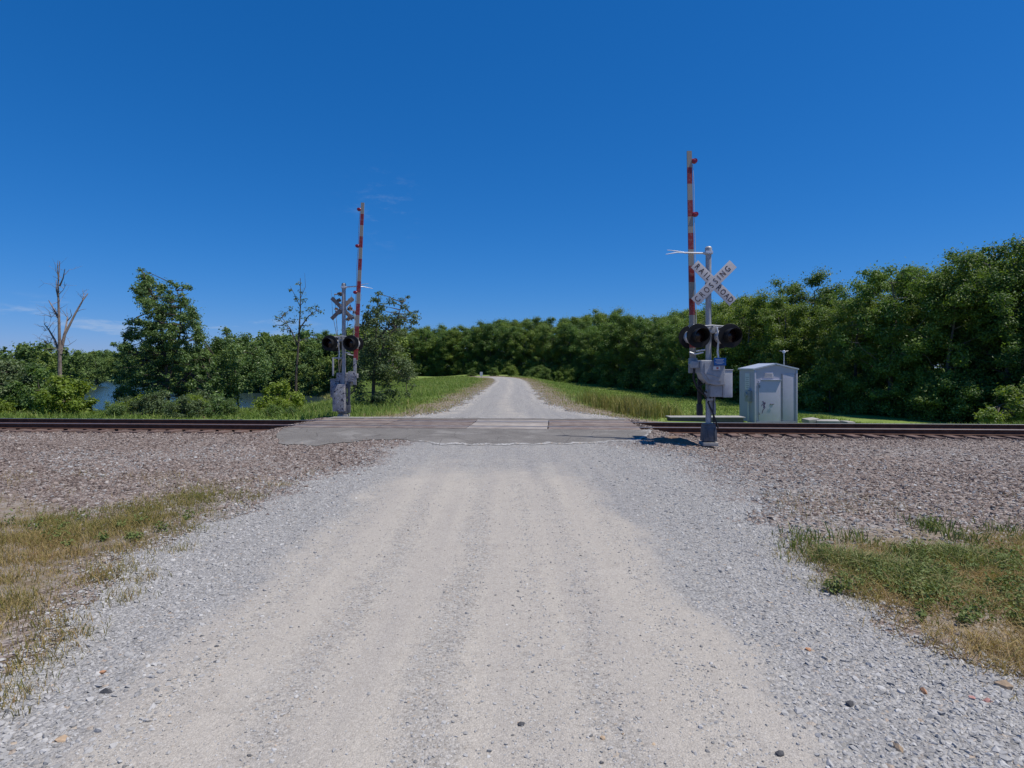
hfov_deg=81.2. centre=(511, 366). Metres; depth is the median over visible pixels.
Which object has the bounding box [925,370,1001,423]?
woodland shrub
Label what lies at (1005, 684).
stone
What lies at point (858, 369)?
broadleaf tree
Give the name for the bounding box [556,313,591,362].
broadleaf tree
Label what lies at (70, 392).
bush
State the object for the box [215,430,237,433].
railway sleeper
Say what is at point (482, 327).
broadleaf tree
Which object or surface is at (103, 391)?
lake water
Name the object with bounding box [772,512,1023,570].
stray weeds
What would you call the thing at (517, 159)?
sky
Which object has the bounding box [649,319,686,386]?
broadleaf tree
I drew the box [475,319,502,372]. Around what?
broadleaf tree
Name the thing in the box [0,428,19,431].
railway sleeper
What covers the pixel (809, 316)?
broadleaf tree
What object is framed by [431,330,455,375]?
broadleaf tree
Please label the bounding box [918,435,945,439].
railway sleeper
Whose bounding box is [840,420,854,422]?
concrete chunk
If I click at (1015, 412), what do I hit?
bush
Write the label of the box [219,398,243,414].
shrub
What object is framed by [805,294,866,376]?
broadleaf tree
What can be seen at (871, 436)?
railway sleeper
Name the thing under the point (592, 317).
broadleaf tree
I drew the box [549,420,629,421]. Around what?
timber deck
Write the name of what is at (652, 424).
rail
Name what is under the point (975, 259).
broadleaf tree
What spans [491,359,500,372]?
woodland shrub
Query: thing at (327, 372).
tree
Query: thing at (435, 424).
timber deck
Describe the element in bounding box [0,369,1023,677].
ground
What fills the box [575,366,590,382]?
woodland shrub
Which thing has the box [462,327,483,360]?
broadleaf tree
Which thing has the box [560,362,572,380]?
woodland shrub
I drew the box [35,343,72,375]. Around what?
tree
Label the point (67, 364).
tree
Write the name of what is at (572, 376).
woodland shrub
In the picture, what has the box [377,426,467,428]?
timber deck
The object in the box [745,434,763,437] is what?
railway sleeper
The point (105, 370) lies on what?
tree
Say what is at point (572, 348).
broadleaf tree
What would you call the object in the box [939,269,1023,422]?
broadleaf tree
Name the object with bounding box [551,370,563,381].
woodland shrub
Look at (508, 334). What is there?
broadleaf tree
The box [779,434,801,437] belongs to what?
railway sleeper
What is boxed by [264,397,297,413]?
shrub
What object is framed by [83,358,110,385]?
tree
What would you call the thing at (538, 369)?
woodland shrub
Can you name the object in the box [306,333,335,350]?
tree
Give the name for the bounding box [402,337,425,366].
broadleaf tree
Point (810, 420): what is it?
concrete chunk
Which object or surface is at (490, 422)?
timber deck
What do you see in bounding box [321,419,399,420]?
timber deck
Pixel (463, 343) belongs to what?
broadleaf tree
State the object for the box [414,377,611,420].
gravel road
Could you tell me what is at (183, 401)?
shrub
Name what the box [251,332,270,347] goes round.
tree
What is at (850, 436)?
railway sleeper
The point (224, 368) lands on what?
tree
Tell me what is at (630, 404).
tall grass
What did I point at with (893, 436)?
railway sleeper
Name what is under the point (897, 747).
stone
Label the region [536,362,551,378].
woodland shrub
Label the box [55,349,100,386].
tree
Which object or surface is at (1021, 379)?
woodland shrub
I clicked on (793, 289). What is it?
broadleaf tree
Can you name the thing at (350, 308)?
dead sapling
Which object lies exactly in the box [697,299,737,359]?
broadleaf tree
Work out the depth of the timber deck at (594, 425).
16.68 m
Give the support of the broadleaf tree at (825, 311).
on the ground at (6, 641)
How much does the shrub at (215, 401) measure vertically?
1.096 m
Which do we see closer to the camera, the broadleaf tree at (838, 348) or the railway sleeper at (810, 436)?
the railway sleeper at (810, 436)
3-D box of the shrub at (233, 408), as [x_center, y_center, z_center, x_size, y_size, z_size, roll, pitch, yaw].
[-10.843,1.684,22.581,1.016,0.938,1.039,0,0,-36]
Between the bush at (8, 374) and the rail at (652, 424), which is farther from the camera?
the bush at (8, 374)
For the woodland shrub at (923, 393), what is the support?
on the ground at (6, 641)
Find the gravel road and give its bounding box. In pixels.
[0,440,1023,767]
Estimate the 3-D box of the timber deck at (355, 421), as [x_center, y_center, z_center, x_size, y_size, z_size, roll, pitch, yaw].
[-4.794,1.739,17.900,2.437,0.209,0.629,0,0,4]
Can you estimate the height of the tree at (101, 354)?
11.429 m
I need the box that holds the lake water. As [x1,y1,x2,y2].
[82,379,329,410]
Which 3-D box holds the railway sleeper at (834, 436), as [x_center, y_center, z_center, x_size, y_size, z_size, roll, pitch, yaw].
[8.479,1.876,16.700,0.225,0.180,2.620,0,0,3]
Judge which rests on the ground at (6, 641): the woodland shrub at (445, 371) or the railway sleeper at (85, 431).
the woodland shrub at (445, 371)
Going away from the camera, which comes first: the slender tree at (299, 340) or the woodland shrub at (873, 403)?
the slender tree at (299, 340)
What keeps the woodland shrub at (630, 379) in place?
on the ground at (6, 641)
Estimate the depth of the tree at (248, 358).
111.61 m
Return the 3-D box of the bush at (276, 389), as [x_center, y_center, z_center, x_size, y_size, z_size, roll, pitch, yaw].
[-9.856,1.470,25.589,2.792,2.058,3.003,0,0,0]
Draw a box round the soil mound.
[650,436,699,445]
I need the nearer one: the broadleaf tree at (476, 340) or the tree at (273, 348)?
the tree at (273, 348)
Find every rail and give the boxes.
[0,418,1023,429]
[0,423,1023,435]
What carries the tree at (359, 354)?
on the ground at (6, 641)
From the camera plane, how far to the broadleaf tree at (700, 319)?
69.73 m
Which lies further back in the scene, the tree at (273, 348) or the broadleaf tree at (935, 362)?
the tree at (273, 348)
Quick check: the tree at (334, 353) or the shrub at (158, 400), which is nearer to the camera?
the shrub at (158, 400)
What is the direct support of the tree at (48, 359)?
on the ground at (6, 641)
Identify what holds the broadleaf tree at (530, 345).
on the ground at (6, 641)
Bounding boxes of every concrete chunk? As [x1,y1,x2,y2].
[802,417,819,422]
[816,419,839,422]
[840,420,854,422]
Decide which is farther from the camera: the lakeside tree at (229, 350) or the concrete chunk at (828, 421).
the lakeside tree at (229, 350)
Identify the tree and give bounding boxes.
[0,339,53,374]
[4,341,57,379]
[33,261,87,376]
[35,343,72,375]
[50,350,97,382]
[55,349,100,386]
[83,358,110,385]
[95,351,109,357]
[96,358,109,377]
[106,267,227,408]
[106,357,121,378]
[110,366,125,378]
[122,357,140,379]
[170,362,189,384]
[198,355,216,387]
[205,326,279,406]
[207,365,220,388]
[210,354,228,385]
[219,359,231,381]
[229,350,255,383]
[239,354,262,392]
[240,361,274,392]
[248,333,285,358]
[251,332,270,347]
[255,331,280,344]
[261,335,290,370]
[264,340,302,381]
[264,351,292,387]
[272,278,324,394]
[274,355,310,392]
[275,351,299,384]
[281,329,318,363]
[281,337,310,378]
[292,347,324,385]
[297,363,323,395]
[302,342,325,377]
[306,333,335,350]
[308,335,334,379]
[312,354,341,394]
[314,329,330,342]
[325,330,352,379]
[331,325,396,380]
[334,351,348,371]
[337,328,380,367]
[340,324,368,335]
[346,291,421,403]
[346,346,371,382]
[380,329,410,379]
[399,336,417,360]
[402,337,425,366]
[408,325,431,353]
[410,326,434,375]
[414,329,435,375]
[422,339,447,375]
[429,322,461,367]
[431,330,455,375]
[439,329,465,375]
[448,324,474,366]
[453,337,476,368]
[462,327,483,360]
[463,325,491,363]
[467,319,499,362]
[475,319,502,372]
[486,330,511,367]
[490,316,519,350]
[492,325,523,369]
[493,323,521,358]
[502,318,531,354]
[506,327,534,369]
[517,317,549,352]
[518,324,549,373]
[529,330,552,365]
[532,323,563,366]
[540,315,569,334]
[546,321,586,373]
[547,330,571,367]
[553,317,569,354]
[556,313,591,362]
[563,325,592,362]
[571,326,601,367]
[579,316,609,364]
[579,331,600,381]
[581,312,608,326]
[584,329,617,381]
[589,306,624,342]
[590,321,635,380]
[596,308,642,386]
[608,311,644,330]
[613,314,652,386]
[624,313,669,383]
[631,315,666,383]
[637,327,669,384]
[645,315,700,372]
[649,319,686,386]
[651,308,688,336]
[669,322,721,390]
[670,307,729,397]
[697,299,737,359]
[703,307,762,386]
[711,287,781,399]
[721,294,759,351]
[739,292,826,395]
[746,309,808,366]
[765,263,851,376]
[779,299,838,375]
[795,303,866,408]
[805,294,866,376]
[810,291,911,411]
[829,260,954,417]
[841,298,922,375]
[854,261,935,369]
[875,250,974,373]
[892,265,1018,419]
[917,236,1023,418]
[920,304,944,372]
[921,259,1004,364]
[934,253,1023,371]
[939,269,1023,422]
[965,255,1023,389]
[984,233,1023,388]
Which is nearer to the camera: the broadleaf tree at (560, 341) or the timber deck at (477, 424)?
the timber deck at (477, 424)
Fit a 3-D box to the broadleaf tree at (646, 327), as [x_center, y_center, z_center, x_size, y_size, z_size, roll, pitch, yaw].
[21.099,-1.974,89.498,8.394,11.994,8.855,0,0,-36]
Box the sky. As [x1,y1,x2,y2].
[0,0,1023,367]
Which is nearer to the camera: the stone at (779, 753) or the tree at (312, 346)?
the stone at (779, 753)
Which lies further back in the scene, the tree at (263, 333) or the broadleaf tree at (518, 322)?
the broadleaf tree at (518, 322)
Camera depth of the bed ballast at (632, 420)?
16.21 m
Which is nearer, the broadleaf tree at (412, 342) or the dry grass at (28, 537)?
the dry grass at (28, 537)
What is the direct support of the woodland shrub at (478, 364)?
on the ground at (6, 641)
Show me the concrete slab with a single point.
(730, 419)
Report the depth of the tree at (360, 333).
96.70 m
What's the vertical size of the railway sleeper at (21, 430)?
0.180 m
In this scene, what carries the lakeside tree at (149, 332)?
on the ground at (6, 641)
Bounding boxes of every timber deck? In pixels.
[291,425,378,427]
[299,422,387,424]
[312,421,393,422]
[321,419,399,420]
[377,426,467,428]
[386,423,471,425]
[391,421,474,423]
[397,419,477,420]
[466,426,546,428]
[470,423,547,425]
[475,421,547,423]
[477,419,547,420]
[548,427,640,429]
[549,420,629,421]
[549,422,632,423]
[549,424,636,426]
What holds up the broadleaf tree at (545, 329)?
on the ground at (6, 641)
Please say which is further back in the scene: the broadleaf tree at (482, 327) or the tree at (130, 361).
the tree at (130, 361)
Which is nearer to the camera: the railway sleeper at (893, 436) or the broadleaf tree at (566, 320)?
the railway sleeper at (893, 436)
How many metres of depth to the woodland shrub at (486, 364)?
141.37 m
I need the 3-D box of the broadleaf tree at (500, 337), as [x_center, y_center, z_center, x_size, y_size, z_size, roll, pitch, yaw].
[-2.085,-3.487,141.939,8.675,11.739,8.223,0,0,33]
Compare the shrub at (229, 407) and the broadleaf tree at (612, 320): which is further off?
the broadleaf tree at (612, 320)
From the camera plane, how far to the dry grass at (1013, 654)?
4.37 m
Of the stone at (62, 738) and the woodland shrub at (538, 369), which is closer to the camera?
the stone at (62, 738)
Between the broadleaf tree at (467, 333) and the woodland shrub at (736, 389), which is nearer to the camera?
the woodland shrub at (736, 389)
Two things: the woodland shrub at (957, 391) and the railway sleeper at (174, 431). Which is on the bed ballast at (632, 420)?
the railway sleeper at (174, 431)
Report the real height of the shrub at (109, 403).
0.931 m
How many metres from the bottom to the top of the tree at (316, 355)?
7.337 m
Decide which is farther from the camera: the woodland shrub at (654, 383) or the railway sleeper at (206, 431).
the woodland shrub at (654, 383)
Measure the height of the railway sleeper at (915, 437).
0.180 m
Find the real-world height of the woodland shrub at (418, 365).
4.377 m
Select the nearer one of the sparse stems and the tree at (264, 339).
the sparse stems
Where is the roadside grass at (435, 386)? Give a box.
[2,375,1023,423]
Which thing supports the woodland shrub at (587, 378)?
on the ground at (6, 641)
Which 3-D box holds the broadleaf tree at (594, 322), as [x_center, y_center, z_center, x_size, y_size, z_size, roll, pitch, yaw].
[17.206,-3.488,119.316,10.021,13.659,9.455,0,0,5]
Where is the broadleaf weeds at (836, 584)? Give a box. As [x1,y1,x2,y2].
[0,505,1023,626]
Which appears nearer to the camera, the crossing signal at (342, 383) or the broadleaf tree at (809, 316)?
the crossing signal at (342, 383)
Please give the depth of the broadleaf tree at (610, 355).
96.27 m
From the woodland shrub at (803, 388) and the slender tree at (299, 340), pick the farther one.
the woodland shrub at (803, 388)
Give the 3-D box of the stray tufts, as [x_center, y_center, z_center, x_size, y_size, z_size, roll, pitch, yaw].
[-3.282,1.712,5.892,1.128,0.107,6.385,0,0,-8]
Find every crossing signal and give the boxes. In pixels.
[322,203,372,416]
[666,151,741,445]
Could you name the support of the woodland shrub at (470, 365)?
on the ground at (6, 641)
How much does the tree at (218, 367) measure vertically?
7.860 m
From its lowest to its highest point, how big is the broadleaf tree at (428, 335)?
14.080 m
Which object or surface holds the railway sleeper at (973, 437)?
on the bed ballast at (632, 420)
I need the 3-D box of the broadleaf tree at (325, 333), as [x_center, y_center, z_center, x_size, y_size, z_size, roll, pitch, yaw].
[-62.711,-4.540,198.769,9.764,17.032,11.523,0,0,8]
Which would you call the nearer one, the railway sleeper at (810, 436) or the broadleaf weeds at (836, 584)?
the broadleaf weeds at (836, 584)
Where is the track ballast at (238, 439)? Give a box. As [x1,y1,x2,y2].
[0,427,1023,566]
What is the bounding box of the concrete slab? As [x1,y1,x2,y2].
[665,416,745,422]
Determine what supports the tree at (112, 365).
on the ground at (6, 641)
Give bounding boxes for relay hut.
[738,350,798,422]
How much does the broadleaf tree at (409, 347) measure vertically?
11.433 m
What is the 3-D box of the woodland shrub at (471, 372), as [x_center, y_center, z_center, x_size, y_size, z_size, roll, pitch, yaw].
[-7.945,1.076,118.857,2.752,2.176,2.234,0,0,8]
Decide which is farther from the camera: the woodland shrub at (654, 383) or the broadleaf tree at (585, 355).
the broadleaf tree at (585, 355)
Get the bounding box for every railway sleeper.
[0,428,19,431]
[9,429,34,431]
[24,429,52,432]
[40,429,70,432]
[62,429,87,432]
[76,429,105,432]
[93,429,126,432]
[112,429,142,432]
[129,429,152,432]
[147,430,167,432]
[164,429,188,433]
[184,430,203,433]
[197,430,223,433]
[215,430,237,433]
[234,430,257,433]
[689,433,699,436]
[725,433,740,437]
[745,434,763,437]
[764,434,782,437]
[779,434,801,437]
[798,434,820,437]
[819,434,842,438]
[836,434,861,438]
[858,434,882,438]
[877,435,903,438]
[898,435,924,439]
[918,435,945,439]
[934,435,963,438]
[953,435,984,439]
[971,435,1006,439]
[998,436,1023,439]
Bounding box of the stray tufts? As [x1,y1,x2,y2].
[0,480,297,720]
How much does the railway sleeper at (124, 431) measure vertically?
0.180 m
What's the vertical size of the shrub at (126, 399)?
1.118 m
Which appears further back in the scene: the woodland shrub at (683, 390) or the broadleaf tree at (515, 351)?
the broadleaf tree at (515, 351)
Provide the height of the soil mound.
0.229 m
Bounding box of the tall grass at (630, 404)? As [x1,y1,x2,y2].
[562,388,693,418]
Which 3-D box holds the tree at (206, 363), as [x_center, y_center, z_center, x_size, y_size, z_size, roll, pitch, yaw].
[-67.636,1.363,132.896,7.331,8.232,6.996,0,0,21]
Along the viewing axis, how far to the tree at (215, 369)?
129.95 m
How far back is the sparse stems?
7.83 m
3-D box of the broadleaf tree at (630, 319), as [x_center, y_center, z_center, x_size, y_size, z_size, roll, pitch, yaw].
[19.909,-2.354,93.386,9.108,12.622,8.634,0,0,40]
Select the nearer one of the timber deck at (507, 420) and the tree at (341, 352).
the timber deck at (507, 420)
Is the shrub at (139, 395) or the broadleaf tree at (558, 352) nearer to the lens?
the shrub at (139, 395)
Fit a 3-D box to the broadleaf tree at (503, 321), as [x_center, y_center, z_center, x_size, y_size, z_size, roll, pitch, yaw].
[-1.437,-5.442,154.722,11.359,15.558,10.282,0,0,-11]
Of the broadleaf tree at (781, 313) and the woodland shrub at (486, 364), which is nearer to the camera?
the broadleaf tree at (781, 313)
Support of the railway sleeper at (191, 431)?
on the bed ballast at (632, 420)
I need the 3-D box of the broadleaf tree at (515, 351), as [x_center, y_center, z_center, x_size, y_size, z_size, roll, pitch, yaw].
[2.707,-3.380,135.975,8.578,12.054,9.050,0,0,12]
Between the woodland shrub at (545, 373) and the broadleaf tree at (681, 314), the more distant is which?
the woodland shrub at (545, 373)
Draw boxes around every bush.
[0,356,51,411]
[0,360,64,412]
[23,375,99,414]
[250,377,311,409]
[972,381,1023,423]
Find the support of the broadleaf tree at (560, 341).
on the ground at (6, 641)
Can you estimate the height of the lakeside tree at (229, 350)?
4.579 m
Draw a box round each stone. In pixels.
[55,734,68,741]
[99,688,112,693]
[775,750,783,756]
[845,700,853,706]
[893,742,902,752]
[919,687,926,693]
[994,680,1013,689]
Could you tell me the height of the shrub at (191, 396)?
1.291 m
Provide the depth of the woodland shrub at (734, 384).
62.46 m
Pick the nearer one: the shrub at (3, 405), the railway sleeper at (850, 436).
the railway sleeper at (850, 436)
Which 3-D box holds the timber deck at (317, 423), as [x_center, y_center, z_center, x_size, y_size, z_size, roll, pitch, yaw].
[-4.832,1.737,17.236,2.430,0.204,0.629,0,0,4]
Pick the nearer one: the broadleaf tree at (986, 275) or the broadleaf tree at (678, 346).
the broadleaf tree at (986, 275)
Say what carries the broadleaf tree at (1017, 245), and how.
on the ground at (6, 641)
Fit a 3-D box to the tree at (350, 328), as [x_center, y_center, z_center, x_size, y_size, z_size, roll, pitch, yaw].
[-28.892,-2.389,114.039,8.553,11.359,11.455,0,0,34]
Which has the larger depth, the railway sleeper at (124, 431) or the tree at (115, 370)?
the tree at (115, 370)
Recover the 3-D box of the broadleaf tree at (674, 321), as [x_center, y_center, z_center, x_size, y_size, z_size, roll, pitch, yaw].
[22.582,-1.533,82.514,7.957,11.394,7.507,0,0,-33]
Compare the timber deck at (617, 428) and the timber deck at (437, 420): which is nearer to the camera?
the timber deck at (617, 428)
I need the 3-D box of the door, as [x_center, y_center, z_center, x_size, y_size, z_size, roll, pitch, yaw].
[9.477,1.270,21.959,0.805,1.520,0.093,0,0,0]
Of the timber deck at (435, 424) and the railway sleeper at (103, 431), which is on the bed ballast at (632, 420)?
the railway sleeper at (103, 431)
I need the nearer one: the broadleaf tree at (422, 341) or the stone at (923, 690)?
the stone at (923, 690)
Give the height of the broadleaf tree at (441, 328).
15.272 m
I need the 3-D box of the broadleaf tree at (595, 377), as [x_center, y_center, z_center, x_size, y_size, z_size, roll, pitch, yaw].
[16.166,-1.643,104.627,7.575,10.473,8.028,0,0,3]
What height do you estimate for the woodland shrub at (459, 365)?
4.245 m
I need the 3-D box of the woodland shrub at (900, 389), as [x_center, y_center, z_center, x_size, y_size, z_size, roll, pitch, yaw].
[28.908,2.138,43.027,5.690,4.121,4.242,0,0,35]
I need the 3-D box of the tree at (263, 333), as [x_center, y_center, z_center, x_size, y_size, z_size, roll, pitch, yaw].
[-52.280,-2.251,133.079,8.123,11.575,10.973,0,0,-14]
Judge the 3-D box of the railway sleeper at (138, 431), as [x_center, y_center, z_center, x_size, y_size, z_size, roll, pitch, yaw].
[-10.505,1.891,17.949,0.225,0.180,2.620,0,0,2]
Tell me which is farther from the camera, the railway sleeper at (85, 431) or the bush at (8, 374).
the bush at (8, 374)
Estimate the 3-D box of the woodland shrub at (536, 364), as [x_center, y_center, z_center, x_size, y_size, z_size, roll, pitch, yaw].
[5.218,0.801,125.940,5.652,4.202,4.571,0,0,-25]
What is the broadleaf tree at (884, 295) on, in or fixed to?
on the ground at (6, 641)
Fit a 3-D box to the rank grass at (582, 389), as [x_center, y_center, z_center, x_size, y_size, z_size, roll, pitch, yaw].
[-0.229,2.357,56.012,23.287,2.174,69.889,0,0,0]
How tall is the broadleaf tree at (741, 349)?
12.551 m
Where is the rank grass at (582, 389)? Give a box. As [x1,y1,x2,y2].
[294,380,676,415]
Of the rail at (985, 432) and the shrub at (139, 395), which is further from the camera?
the shrub at (139, 395)
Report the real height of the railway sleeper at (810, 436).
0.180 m
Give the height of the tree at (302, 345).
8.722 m
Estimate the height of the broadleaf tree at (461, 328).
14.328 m
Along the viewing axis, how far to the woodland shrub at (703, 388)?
64.66 m
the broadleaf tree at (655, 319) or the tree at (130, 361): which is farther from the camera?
the tree at (130, 361)
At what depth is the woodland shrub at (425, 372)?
154.16 m
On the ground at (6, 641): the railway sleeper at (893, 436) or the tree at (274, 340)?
the tree at (274, 340)
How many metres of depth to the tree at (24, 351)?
70.47 m
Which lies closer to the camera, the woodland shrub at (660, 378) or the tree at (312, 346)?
the woodland shrub at (660, 378)
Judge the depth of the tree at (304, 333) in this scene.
124.17 m
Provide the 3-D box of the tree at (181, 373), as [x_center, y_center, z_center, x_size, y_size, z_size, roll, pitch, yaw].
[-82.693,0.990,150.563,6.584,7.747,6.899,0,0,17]
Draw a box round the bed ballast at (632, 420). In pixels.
[3,416,1023,441]
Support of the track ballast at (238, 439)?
on the ground at (6, 641)
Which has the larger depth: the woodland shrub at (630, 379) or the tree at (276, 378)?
the tree at (276, 378)
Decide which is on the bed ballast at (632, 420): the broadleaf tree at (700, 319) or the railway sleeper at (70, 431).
the railway sleeper at (70, 431)
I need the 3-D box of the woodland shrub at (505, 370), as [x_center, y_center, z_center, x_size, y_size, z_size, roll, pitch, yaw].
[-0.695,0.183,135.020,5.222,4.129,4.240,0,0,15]
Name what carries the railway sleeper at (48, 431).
on the bed ballast at (632, 420)
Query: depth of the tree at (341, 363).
96.30 m
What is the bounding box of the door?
[759,381,780,420]
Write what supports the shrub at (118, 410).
on the ground at (6, 641)
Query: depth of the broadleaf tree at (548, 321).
141.34 m
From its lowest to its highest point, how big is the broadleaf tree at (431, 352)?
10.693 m
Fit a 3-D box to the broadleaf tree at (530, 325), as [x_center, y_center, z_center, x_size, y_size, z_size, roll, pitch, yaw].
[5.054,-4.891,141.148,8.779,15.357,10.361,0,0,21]
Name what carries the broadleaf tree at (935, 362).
on the ground at (6, 641)
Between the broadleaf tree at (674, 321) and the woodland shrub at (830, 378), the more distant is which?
the broadleaf tree at (674, 321)
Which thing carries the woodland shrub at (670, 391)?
on the ground at (6, 641)
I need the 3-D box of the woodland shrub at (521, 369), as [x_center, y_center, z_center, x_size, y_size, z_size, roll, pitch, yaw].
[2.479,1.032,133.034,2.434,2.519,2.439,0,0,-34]
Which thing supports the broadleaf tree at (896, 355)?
on the ground at (6, 641)
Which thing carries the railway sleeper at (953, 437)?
on the bed ballast at (632, 420)
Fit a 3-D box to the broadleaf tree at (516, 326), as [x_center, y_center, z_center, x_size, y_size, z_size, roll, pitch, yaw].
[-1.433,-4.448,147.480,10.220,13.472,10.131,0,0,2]
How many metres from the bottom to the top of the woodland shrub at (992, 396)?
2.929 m
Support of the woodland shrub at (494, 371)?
on the ground at (6, 641)
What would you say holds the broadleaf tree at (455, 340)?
on the ground at (6, 641)
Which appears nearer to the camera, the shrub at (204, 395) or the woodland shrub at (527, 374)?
the shrub at (204, 395)
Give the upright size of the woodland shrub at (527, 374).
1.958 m
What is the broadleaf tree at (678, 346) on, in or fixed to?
on the ground at (6, 641)
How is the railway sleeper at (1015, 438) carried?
on the bed ballast at (632, 420)
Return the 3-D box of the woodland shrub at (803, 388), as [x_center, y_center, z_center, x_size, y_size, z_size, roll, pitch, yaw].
[25.073,2.166,49.669,3.650,3.777,3.656,0,0,-12]
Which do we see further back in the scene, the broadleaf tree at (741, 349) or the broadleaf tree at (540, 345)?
the broadleaf tree at (540, 345)
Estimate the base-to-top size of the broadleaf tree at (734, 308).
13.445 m
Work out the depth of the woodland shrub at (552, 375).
119.08 m
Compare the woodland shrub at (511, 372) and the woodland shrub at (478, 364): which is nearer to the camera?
the woodland shrub at (511, 372)
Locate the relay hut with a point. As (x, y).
(768, 392)
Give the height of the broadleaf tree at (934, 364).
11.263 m
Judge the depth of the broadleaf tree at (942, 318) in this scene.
40.96 m
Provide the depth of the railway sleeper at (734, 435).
15.76 m
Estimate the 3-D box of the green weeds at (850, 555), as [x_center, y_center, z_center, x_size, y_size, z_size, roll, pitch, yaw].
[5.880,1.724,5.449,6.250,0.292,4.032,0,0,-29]
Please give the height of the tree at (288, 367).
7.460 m
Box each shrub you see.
[0,399,17,414]
[96,400,126,416]
[103,404,129,416]
[114,396,132,409]
[120,393,150,415]
[126,393,159,416]
[133,389,171,415]
[158,395,200,417]
[163,392,205,413]
[177,395,218,414]
[179,389,210,399]
[180,399,211,417]
[201,397,232,417]
[208,395,225,408]
[213,399,239,416]
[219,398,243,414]
[262,403,284,417]
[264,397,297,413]
[282,406,299,415]
[413,362,424,375]
[422,365,432,375]
[441,369,449,375]
[451,360,463,374]
[460,365,468,374]
[465,362,474,374]
[466,367,476,375]
[469,360,483,374]
[479,362,492,374]
[484,364,493,374]
[487,367,498,375]
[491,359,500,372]
[499,359,512,374]
[499,359,515,374]
[507,364,518,375]
[518,367,525,375]
[522,359,533,373]
[523,370,531,376]
[524,362,542,376]
[529,365,543,377]
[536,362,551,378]
[538,367,552,380]
[549,365,558,379]
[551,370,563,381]
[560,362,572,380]
[563,366,581,382]
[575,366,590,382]
[579,371,595,384]
[618,368,640,389]
[642,369,672,394]
[648,367,671,392]
[666,376,680,395]
[669,369,696,396]
[690,378,723,399]
[716,375,738,401]
[724,363,745,402]
[798,371,833,410]
[799,364,857,412]
[833,375,873,414]
[867,386,896,415]
[868,368,942,418]
[902,374,968,421]
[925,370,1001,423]
[974,383,1022,422]
[1002,370,1023,423]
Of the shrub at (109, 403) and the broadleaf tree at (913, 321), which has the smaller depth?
the shrub at (109, 403)
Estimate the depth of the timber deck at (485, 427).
16.18 m
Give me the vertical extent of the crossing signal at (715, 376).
6.709 m
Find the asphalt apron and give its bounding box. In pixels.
[276,427,651,445]
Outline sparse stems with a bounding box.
[0,466,1023,559]
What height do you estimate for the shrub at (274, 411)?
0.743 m
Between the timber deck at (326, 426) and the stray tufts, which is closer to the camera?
the stray tufts
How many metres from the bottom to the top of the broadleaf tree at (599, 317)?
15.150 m
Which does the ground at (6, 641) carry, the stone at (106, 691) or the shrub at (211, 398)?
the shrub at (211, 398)
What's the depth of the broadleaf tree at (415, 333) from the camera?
170.58 m
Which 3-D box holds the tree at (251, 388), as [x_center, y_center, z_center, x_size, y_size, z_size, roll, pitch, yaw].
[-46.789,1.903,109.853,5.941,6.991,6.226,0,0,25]
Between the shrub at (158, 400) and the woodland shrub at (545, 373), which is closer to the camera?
the shrub at (158, 400)
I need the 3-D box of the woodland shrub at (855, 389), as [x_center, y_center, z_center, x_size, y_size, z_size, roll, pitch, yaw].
[26.411,2.297,46.192,3.395,3.507,3.389,0,0,40]
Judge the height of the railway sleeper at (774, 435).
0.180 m
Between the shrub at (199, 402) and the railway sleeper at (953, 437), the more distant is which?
the shrub at (199, 402)
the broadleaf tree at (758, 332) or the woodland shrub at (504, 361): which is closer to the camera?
the broadleaf tree at (758, 332)
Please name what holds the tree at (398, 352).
on the ground at (6, 641)
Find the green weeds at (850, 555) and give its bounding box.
[784,524,1023,605]
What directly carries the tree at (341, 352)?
on the ground at (6, 641)
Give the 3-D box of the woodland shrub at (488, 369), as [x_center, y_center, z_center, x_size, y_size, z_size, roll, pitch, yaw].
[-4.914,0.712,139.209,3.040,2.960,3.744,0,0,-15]
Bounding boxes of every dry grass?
[0,478,270,667]
[748,523,1023,701]
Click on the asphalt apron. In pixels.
(323, 436)
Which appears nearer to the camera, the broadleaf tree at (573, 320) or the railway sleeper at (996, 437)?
the railway sleeper at (996, 437)
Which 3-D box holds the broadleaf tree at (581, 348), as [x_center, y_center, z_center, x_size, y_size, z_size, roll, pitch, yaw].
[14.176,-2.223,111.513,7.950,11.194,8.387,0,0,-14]
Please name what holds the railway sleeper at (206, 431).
on the bed ballast at (632, 420)
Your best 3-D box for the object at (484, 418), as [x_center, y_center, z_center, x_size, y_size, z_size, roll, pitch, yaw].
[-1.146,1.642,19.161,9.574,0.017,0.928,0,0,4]
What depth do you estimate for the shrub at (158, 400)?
23.10 m

